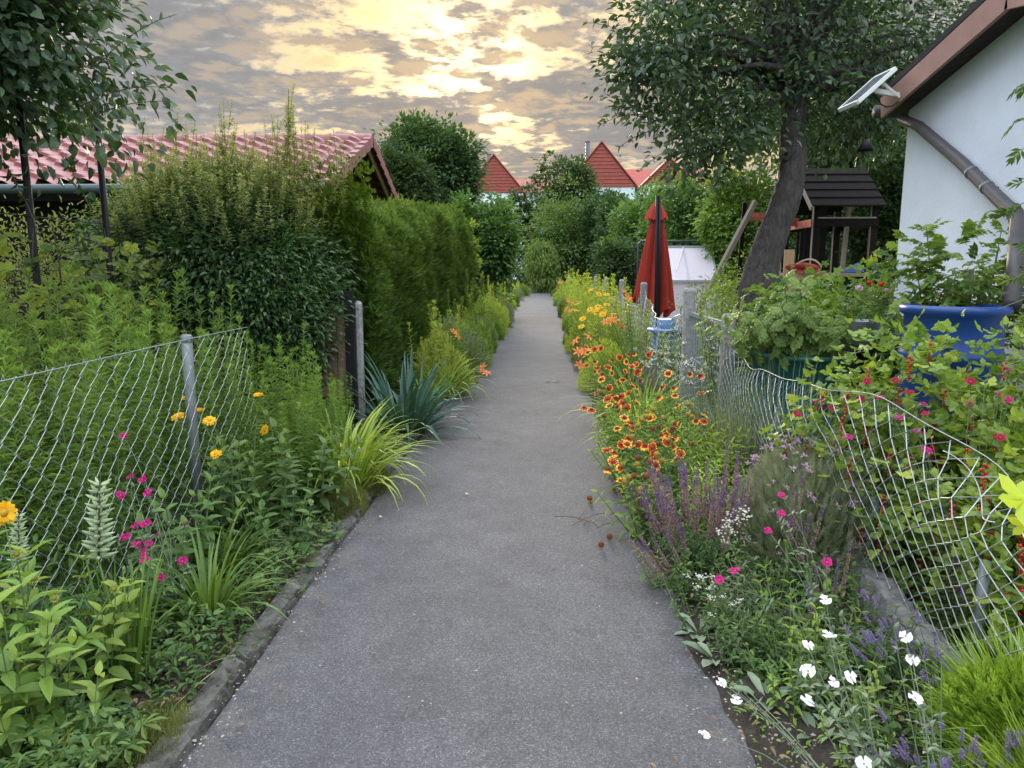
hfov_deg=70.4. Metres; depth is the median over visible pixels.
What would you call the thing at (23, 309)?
shrub
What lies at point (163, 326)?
goldenrod
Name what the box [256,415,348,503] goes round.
leafy plant
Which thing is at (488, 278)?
goldenrod
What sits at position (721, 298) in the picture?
shrub
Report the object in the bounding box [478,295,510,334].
bushy plant
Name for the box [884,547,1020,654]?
grass
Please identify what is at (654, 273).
parasol
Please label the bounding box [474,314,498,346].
bushy plant
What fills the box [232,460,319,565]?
leafy plant
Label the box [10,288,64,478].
goldenrod
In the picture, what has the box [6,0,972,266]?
sky
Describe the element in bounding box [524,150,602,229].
tree
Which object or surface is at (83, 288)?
goldenrod
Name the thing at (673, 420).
bushy plant
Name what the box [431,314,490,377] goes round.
bushy plant
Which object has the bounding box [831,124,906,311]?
tree
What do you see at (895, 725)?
leafy weed
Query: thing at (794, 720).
ground cover
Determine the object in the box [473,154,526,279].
house
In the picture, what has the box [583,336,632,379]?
bushy plant
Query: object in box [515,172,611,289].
tree
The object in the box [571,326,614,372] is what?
bushy plant
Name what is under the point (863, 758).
white campion
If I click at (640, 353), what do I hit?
bushy plant
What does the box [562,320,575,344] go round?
bushy plant
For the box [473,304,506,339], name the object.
bushy plant
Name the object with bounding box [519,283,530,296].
bushy plant
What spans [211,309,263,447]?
goldenrod
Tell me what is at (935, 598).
undergrowth
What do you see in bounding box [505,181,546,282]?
tree
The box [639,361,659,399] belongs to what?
bushy plant
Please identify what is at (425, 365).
goldenrod
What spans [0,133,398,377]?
outbuilding
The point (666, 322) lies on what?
plastic basin
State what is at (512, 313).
bushy plant
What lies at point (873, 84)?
solar panel
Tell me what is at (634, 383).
daylily
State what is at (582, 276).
goldenrod
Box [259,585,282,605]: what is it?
moss cushion
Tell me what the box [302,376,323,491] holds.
goldenrod
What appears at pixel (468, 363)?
bushy plant
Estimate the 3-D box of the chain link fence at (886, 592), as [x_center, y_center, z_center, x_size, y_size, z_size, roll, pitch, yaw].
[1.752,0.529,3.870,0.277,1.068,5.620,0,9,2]
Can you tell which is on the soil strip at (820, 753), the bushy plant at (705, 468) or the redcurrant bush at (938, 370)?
the bushy plant at (705, 468)
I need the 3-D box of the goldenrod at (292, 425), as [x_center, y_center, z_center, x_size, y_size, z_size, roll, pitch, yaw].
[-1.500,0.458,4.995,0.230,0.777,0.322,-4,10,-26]
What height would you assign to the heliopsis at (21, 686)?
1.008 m
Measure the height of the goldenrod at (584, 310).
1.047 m
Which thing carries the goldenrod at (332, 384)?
on the soil strip at (144, 694)
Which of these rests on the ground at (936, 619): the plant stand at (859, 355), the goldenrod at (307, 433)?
the plant stand at (859, 355)
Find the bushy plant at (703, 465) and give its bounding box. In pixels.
[640,440,743,497]
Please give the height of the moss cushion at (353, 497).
0.192 m
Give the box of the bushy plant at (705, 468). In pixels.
[640,425,734,482]
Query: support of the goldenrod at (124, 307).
on the ground at (936, 619)
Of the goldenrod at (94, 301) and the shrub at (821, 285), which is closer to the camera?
the goldenrod at (94, 301)
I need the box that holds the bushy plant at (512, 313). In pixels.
[499,296,515,321]
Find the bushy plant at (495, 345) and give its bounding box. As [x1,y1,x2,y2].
[477,322,497,353]
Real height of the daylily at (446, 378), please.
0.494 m
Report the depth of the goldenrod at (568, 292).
26.39 m
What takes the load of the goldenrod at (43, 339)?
on the ground at (936, 619)
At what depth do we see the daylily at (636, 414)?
6.47 m
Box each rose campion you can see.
[105,433,192,629]
[712,557,831,653]
[764,492,842,640]
[793,367,926,548]
[893,366,1018,613]
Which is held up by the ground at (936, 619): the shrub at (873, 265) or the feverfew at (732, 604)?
the shrub at (873, 265)
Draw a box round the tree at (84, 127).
[33,97,109,135]
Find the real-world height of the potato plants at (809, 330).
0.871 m
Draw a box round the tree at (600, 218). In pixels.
[587,195,624,266]
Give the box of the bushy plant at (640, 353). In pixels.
[633,340,659,386]
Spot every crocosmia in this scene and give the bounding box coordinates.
[38,548,143,674]
[70,538,175,692]
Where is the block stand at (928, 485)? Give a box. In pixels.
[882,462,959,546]
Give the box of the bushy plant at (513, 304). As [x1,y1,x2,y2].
[508,297,517,309]
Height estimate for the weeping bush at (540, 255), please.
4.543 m
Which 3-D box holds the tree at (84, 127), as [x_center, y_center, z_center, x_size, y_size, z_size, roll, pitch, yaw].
[-15.218,-6.424,25.974,3.793,7.888,3.524,0,9,2]
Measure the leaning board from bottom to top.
1.876 m
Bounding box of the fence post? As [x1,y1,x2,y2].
[354,301,365,428]
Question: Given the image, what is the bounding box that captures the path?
[179,290,755,767]
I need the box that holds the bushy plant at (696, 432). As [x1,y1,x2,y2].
[663,405,742,456]
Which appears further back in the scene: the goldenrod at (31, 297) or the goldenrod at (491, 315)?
the goldenrod at (491, 315)
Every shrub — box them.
[0,191,191,406]
[648,263,739,395]
[672,249,791,371]
[733,261,868,398]
[790,240,897,340]
[821,249,903,445]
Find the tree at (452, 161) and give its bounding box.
[363,107,498,205]
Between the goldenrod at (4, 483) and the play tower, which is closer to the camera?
the goldenrod at (4, 483)
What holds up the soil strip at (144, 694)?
on the ground at (936, 619)
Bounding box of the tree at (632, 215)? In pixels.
[593,178,691,301]
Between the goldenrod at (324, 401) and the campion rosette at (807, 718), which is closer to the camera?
the campion rosette at (807, 718)
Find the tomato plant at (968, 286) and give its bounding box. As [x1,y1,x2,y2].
[872,210,1023,377]
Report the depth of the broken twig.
4.59 m
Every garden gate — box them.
[318,290,357,427]
[683,312,735,428]
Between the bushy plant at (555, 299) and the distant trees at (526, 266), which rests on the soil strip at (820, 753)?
the bushy plant at (555, 299)
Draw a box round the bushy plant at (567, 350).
[563,311,600,353]
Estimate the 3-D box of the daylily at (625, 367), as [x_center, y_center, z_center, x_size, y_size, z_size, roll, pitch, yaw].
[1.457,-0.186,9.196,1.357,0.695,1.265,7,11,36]
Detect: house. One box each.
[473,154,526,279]
[515,179,562,270]
[578,141,638,272]
[625,169,708,192]
[635,159,693,206]
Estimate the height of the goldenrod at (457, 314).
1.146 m
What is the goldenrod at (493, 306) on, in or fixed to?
on the soil strip at (144, 694)
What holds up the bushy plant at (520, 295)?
on the soil strip at (144, 694)
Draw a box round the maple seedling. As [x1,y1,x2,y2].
[998,473,1023,536]
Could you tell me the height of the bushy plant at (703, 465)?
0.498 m
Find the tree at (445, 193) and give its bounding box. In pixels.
[434,180,464,211]
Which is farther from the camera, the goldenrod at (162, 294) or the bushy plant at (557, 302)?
the bushy plant at (557, 302)
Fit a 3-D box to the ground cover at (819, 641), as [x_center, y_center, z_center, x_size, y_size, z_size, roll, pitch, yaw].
[1.478,0.172,8.362,0.826,0.249,11.451,0,9,2]
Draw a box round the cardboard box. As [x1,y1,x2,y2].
[784,270,828,292]
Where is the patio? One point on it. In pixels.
(693, 394)
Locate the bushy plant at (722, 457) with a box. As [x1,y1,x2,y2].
[679,443,783,487]
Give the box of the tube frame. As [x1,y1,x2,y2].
[636,240,724,308]
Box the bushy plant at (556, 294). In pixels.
[551,290,562,300]
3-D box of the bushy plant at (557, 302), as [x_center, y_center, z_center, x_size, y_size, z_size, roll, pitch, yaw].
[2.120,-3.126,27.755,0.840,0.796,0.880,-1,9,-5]
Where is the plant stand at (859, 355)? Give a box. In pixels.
[838,344,888,463]
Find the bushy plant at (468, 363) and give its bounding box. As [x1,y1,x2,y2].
[426,344,478,383]
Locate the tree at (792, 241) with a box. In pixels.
[744,151,850,301]
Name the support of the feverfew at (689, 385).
on the soil strip at (820, 753)
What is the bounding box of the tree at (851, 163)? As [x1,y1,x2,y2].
[805,50,910,185]
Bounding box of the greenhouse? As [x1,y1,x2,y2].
[652,246,718,333]
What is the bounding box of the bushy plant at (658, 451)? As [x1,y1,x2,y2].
[624,429,700,485]
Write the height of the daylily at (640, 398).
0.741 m
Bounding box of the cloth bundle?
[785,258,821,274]
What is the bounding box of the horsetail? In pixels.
[715,345,862,482]
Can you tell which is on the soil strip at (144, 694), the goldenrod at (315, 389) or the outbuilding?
the goldenrod at (315, 389)
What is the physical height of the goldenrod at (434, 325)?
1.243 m
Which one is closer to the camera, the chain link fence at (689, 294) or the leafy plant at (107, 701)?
the leafy plant at (107, 701)
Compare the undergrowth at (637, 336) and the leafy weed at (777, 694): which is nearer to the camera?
the leafy weed at (777, 694)
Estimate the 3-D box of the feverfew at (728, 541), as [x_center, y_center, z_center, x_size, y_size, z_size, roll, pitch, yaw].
[1.060,0.818,3.405,0.349,0.523,0.151,-9,12,-43]
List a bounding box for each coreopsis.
[573,288,593,330]
[579,289,631,367]
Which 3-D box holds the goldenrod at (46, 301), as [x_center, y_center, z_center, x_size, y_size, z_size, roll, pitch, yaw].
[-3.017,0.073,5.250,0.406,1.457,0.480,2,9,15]
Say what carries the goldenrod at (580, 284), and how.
on the soil strip at (820, 753)
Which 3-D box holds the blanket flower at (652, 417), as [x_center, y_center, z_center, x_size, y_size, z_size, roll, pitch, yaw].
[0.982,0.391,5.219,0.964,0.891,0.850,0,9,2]
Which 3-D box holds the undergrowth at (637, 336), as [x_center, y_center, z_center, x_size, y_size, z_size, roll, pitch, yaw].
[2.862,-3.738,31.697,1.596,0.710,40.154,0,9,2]
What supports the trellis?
on the ground at (936, 619)
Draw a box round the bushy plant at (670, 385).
[662,377,679,401]
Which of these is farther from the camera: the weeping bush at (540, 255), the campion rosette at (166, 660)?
the weeping bush at (540, 255)
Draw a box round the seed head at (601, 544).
[598,541,604,547]
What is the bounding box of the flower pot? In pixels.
[831,278,897,345]
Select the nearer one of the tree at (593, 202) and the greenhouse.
the greenhouse
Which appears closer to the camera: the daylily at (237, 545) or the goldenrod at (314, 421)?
the daylily at (237, 545)
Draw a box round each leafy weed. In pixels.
[594,410,623,443]
[611,427,625,456]
[616,486,672,519]
[623,468,677,497]
[628,538,691,595]
[637,503,692,555]
[661,568,727,633]
[676,515,745,566]
[696,587,763,664]
[700,574,782,657]
[712,602,803,676]
[714,559,793,636]
[718,614,805,686]
[725,539,840,642]
[741,629,844,702]
[749,515,841,567]
[751,563,870,679]
[766,632,839,720]
[778,606,892,718]
[789,587,930,724]
[795,620,913,734]
[816,682,883,753]
[818,646,940,743]
[830,732,895,767]
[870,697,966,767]
[889,748,941,767]
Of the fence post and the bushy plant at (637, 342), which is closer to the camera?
the fence post
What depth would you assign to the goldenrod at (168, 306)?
5.81 m
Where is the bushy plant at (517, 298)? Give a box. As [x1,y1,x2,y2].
[509,294,519,304]
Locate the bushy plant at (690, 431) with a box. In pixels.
[635,409,745,467]
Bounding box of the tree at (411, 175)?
[380,142,441,204]
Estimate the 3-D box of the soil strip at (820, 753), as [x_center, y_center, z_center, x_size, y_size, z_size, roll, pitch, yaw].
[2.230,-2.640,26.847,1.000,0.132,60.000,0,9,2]
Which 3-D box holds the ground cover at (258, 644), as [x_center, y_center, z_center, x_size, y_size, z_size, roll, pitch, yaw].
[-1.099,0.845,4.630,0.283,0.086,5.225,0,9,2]
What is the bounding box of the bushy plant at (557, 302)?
[556,293,567,310]
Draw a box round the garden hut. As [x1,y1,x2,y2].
[872,0,1023,421]
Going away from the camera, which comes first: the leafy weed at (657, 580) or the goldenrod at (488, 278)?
the leafy weed at (657, 580)
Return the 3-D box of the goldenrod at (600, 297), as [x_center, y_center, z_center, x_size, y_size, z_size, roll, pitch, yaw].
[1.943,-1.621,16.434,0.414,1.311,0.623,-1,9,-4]
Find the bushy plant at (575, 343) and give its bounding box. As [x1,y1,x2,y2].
[568,320,593,361]
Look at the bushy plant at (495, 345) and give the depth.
13.93 m
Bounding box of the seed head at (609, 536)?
[606,533,612,540]
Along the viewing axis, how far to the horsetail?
5.04 m
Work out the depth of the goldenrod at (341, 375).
6.73 m
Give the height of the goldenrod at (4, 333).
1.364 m
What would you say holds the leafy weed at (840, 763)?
on the soil strip at (820, 753)
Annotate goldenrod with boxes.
[0,262,76,529]
[0,291,49,557]
[0,303,27,535]
[0,303,45,533]
[0,316,54,493]
[0,328,24,590]
[0,337,26,637]
[0,338,106,615]
[0,340,97,593]
[0,459,17,578]
[6,294,138,595]
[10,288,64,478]
[26,281,130,541]
[27,325,91,450]
[36,294,100,540]
[41,278,119,476]
[41,318,143,502]
[44,295,108,479]
[59,260,159,491]
[71,360,168,569]
[78,279,126,456]
[83,304,159,470]
[86,311,172,525]
[87,324,167,538]
[102,277,165,428]
[103,283,167,545]
[107,313,149,422]
[110,312,180,464]
[121,270,183,461]
[131,298,184,453]
[131,316,190,517]
[142,290,208,469]
[144,325,211,522]
[162,328,206,470]
[166,306,225,473]
[178,265,237,455]
[193,330,261,495]
[195,352,234,472]
[201,315,248,509]
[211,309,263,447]
[224,366,274,517]
[226,324,258,478]
[229,370,277,504]
[235,331,270,446]
[258,388,295,488]
[261,344,300,456]
[266,357,310,474]
[267,323,306,436]
[275,334,324,464]
[277,399,315,509]
[278,394,309,494]
[279,368,319,484]
[281,380,316,436]
[283,393,325,499]
[286,363,324,482]
[289,364,318,449]
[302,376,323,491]
[303,379,340,478]
[306,355,325,437]
[319,378,346,454]
[319,380,347,454]
[320,394,331,443]
[326,376,354,426]
[328,373,346,452]
[333,400,349,430]
[335,380,353,431]
[338,369,350,421]
[406,300,445,384]
[419,336,449,400]
[426,305,461,349]
[430,303,451,351]
[433,310,457,346]
[435,314,469,378]
[446,289,464,334]
[454,298,463,320]
[462,305,472,321]
[464,306,474,321]
[465,268,483,322]
[465,286,491,322]
[474,292,494,323]
[481,271,502,304]
[482,284,502,307]
[484,298,497,317]
[487,281,506,307]
[558,286,569,300]
[561,285,576,319]
[563,268,573,292]
[567,280,584,342]
[567,289,579,324]
[573,272,592,304]
[573,277,600,328]
[575,269,587,285]
[576,305,600,358]
[579,273,615,335]
[583,293,617,365]
[585,305,620,370]
[589,289,618,361]
[591,282,614,330]
[591,291,622,337]
[592,284,606,324]
[597,274,609,304]
[597,298,626,339]
[602,274,616,309]
[602,295,621,341]
[612,299,651,377]
[622,277,653,349]
[632,306,653,355]
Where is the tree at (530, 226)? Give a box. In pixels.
[517,198,566,289]
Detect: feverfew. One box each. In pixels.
[633,339,686,428]
[668,339,728,440]
[683,573,746,632]
[702,318,736,440]
[707,593,786,668]
[716,505,758,600]
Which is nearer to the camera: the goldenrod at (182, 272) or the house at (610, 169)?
the goldenrod at (182, 272)
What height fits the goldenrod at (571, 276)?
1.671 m
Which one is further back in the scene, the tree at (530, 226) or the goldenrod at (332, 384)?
the tree at (530, 226)
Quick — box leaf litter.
[180,357,760,767]
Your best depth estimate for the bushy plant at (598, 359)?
9.53 m
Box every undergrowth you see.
[0,381,327,651]
[555,285,676,362]
[653,338,1022,654]
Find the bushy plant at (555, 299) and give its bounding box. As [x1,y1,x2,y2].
[552,293,561,306]
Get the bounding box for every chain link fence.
[0,327,257,668]
[594,276,695,416]
[715,345,1023,710]
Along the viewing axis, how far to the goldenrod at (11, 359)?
3.56 m
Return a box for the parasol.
[631,195,675,361]
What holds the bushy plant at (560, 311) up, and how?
on the soil strip at (820, 753)
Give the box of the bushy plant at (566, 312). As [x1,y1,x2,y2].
[563,305,575,321]
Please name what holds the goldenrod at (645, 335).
on the soil strip at (820, 753)
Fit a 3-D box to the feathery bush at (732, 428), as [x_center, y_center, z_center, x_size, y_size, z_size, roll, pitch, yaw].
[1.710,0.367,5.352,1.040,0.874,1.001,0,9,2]
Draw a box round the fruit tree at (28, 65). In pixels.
[0,0,196,238]
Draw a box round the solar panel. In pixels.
[837,66,899,111]
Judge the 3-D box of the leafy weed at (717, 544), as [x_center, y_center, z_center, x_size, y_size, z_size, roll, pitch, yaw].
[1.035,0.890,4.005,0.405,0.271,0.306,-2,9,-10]
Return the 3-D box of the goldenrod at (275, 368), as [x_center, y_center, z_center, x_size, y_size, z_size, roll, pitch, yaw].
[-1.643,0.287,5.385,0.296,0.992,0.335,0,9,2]
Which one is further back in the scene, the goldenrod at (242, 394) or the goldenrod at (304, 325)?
the goldenrod at (304, 325)
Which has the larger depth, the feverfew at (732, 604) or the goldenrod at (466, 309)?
the goldenrod at (466, 309)
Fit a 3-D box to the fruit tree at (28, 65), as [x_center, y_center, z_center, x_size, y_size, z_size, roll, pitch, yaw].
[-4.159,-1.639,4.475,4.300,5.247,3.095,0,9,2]
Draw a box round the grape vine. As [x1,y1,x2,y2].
[0,224,185,468]
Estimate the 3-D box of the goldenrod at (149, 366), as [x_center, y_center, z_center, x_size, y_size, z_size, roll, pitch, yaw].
[-2.112,0.447,3.919,0.335,1.134,0.470,6,11,34]
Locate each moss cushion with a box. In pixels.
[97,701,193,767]
[126,693,187,732]
[213,639,240,669]
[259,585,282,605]
[290,547,319,571]
[312,485,368,522]
[347,467,390,498]
[378,443,407,460]
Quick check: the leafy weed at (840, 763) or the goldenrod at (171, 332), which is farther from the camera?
the goldenrod at (171, 332)
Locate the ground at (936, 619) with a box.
[0,277,1022,662]
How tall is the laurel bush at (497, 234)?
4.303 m
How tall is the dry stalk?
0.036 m
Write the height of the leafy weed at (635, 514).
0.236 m
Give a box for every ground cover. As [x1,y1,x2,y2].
[0,394,435,767]
[97,433,416,767]
[599,359,938,691]
[706,637,953,767]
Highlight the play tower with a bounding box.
[695,168,886,312]
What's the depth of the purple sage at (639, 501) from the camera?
4.26 m
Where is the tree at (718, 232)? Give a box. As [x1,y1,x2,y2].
[684,140,774,299]
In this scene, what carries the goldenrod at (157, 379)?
on the ground at (936, 619)
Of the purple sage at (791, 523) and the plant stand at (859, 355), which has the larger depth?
the plant stand at (859, 355)
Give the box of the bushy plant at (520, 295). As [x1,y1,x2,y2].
[515,286,524,299]
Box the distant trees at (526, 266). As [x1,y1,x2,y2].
[516,247,615,284]
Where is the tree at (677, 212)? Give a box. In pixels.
[626,169,731,292]
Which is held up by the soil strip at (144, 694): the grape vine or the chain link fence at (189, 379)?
the chain link fence at (189, 379)
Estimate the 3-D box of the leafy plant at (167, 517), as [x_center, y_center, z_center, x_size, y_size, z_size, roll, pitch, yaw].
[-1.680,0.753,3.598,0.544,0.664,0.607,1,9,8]
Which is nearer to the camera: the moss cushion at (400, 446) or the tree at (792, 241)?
the moss cushion at (400, 446)
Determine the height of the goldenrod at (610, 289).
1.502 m
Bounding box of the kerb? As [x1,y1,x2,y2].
[136,397,444,767]
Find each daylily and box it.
[114,522,308,636]
[153,500,296,587]
[254,399,442,515]
[289,399,423,485]
[393,370,461,404]
[403,347,498,405]
[450,328,460,347]
[453,363,491,389]
[461,338,500,372]
[556,274,578,321]
[567,359,705,439]
[571,333,626,387]
[578,339,667,392]
[580,356,675,408]
[582,392,712,451]
[601,288,636,381]
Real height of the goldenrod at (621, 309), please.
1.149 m
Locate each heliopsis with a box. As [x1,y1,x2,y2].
[0,500,156,767]
[168,392,300,552]
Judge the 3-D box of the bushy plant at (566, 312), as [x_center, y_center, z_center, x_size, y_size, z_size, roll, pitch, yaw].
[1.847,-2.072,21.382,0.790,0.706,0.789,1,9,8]
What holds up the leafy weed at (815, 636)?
on the soil strip at (820, 753)
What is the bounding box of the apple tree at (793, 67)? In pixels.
[580,0,975,399]
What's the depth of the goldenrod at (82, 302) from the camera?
5.41 m
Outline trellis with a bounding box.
[0,85,191,496]
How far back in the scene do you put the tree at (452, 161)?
58.12 m
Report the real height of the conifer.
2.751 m
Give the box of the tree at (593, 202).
[575,182,628,275]
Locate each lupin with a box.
[0,512,104,692]
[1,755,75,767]
[26,713,167,767]
[31,477,177,663]
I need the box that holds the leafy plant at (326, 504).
[242,400,365,532]
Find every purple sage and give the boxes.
[608,470,662,541]
[624,526,708,605]
[635,362,669,400]
[639,453,740,586]
[696,439,760,569]
[780,468,825,593]
[806,541,852,643]
[938,544,971,650]
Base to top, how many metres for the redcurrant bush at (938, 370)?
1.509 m
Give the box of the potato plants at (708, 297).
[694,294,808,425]
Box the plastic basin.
[657,318,675,328]
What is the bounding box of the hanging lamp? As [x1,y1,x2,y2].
[856,124,872,151]
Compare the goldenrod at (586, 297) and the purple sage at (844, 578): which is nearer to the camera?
the purple sage at (844, 578)
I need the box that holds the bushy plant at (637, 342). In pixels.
[625,328,647,367]
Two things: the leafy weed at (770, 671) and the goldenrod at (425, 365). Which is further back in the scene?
the goldenrod at (425, 365)
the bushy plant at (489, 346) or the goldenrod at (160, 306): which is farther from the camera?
the bushy plant at (489, 346)
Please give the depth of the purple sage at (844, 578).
3.08 m
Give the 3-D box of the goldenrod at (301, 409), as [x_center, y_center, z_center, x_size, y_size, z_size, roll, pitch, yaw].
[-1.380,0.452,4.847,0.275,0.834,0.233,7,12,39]
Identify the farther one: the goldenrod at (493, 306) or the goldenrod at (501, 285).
the goldenrod at (501, 285)
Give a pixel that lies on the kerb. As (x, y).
(208, 697)
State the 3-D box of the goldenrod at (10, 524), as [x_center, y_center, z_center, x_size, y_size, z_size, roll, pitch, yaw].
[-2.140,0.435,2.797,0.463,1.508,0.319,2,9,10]
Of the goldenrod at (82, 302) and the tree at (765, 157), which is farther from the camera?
the tree at (765, 157)
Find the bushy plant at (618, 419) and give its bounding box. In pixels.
[604,400,662,444]
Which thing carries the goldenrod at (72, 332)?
on the ground at (936, 619)
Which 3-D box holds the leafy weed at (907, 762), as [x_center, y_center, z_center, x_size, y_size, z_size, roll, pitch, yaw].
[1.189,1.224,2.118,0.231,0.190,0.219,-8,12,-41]
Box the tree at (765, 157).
[681,0,914,239]
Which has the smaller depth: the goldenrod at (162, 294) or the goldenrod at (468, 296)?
the goldenrod at (162, 294)
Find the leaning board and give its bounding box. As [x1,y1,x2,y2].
[782,250,794,297]
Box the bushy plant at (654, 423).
[622,394,712,457]
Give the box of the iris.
[322,343,481,448]
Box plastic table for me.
[647,327,681,382]
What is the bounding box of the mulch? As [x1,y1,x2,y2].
[24,388,967,767]
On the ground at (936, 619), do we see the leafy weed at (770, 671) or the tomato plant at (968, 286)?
the tomato plant at (968, 286)
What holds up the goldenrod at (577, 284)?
on the soil strip at (820, 753)
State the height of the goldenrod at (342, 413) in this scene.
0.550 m
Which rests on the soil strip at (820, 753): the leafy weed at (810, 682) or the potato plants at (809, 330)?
the leafy weed at (810, 682)
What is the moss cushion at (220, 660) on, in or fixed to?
on the soil strip at (144, 694)
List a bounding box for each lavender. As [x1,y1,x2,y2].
[844,590,942,719]
[868,705,1002,767]
[960,569,970,652]
[971,729,1022,767]
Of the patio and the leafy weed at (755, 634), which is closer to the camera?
the leafy weed at (755, 634)
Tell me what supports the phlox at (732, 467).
on the soil strip at (820, 753)
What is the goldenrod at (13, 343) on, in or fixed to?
on the ground at (936, 619)
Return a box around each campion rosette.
[143,649,190,677]
[674,613,722,641]
[682,641,731,674]
[729,671,790,710]
[794,711,839,750]
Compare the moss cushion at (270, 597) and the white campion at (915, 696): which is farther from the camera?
the moss cushion at (270, 597)
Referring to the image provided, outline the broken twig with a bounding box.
[555,509,612,528]
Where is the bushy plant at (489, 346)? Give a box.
[460,318,495,367]
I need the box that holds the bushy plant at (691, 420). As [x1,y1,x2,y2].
[663,408,735,440]
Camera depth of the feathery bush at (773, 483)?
3.79 m
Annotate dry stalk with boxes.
[177,655,235,702]
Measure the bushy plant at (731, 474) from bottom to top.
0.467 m
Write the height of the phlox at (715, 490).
0.359 m
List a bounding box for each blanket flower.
[577,343,671,432]
[580,370,711,496]
[587,411,737,549]
[588,350,716,469]
[601,401,747,514]
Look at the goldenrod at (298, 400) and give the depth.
5.64 m
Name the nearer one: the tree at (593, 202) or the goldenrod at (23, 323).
the goldenrod at (23, 323)
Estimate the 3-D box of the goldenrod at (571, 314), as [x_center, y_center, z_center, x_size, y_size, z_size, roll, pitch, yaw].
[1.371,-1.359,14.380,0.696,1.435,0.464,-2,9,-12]
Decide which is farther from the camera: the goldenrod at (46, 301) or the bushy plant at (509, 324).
the bushy plant at (509, 324)
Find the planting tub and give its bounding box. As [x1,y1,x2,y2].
[749,349,852,454]
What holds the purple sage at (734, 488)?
on the soil strip at (820, 753)
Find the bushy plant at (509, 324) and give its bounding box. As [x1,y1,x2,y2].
[497,308,513,327]
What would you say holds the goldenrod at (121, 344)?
on the ground at (936, 619)
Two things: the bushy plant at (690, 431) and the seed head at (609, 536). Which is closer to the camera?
the seed head at (609, 536)
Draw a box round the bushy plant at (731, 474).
[684,451,785,523]
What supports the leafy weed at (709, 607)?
on the soil strip at (820, 753)
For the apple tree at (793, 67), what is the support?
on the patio
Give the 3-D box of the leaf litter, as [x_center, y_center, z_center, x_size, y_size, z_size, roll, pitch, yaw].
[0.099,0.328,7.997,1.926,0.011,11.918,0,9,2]
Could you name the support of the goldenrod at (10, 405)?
on the soil strip at (144, 694)
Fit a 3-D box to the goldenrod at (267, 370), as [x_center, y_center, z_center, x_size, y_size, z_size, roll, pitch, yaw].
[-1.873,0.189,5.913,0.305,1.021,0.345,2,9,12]
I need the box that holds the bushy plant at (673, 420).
[651,386,738,452]
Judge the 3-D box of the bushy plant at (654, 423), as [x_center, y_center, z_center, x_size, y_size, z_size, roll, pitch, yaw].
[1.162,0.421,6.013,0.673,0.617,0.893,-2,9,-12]
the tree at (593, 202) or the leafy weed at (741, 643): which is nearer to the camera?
the leafy weed at (741, 643)
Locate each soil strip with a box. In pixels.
[8,398,447,767]
[562,318,968,767]
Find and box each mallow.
[217,528,316,584]
[271,506,343,552]
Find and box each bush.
[56,80,384,428]
[447,187,528,315]
[465,218,482,308]
[520,237,564,292]
[587,235,643,300]
[677,381,816,483]
[710,433,912,599]
[758,307,1023,615]
[890,371,1023,661]
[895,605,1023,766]
[921,693,1023,767]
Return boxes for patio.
[656,368,744,423]
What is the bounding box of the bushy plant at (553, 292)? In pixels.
[550,287,559,296]
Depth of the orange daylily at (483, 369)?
8.98 m
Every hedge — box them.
[260,150,478,416]
[511,245,617,288]
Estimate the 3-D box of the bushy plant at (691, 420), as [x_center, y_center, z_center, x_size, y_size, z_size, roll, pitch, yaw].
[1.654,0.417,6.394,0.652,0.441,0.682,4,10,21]
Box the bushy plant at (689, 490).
[638,457,735,520]
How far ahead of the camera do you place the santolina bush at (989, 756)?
2.17 m
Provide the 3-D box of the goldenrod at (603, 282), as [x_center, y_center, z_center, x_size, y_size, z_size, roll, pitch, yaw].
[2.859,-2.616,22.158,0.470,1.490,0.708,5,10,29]
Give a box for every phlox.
[683,426,729,491]
[699,423,755,499]
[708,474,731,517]
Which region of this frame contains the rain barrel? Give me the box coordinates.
[897,303,1013,433]
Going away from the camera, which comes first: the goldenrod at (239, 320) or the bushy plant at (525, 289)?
the goldenrod at (239, 320)
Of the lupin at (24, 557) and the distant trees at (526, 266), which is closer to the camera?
the lupin at (24, 557)
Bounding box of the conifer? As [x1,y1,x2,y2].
[984,84,1023,365]
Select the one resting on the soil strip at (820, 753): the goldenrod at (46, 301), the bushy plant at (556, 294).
the bushy plant at (556, 294)
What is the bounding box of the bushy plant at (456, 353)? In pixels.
[412,331,474,395]
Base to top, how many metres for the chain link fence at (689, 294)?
1.420 m
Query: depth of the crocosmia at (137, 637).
2.79 m
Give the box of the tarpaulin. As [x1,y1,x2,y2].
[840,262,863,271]
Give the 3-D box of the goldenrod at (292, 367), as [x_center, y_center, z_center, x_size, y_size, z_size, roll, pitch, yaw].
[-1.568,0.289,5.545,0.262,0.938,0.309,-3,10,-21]
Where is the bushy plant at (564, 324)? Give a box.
[561,311,580,330]
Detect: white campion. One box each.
[698,678,819,767]
[794,594,890,767]
[892,622,954,767]
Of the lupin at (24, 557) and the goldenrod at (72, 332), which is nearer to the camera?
the lupin at (24, 557)
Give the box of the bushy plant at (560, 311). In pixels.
[557,299,568,317]
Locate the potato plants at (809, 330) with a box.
[691,266,927,371]
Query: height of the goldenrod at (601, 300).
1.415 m
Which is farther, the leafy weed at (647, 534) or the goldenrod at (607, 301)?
the goldenrod at (607, 301)
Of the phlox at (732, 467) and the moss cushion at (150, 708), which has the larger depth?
the phlox at (732, 467)
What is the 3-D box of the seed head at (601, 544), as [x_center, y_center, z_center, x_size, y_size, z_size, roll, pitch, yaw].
[0.510,0.920,4.158,0.045,0.046,0.046,28,10,17]
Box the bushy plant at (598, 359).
[576,336,633,393]
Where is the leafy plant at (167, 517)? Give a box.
[114,460,245,602]
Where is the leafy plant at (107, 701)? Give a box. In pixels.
[60,691,128,751]

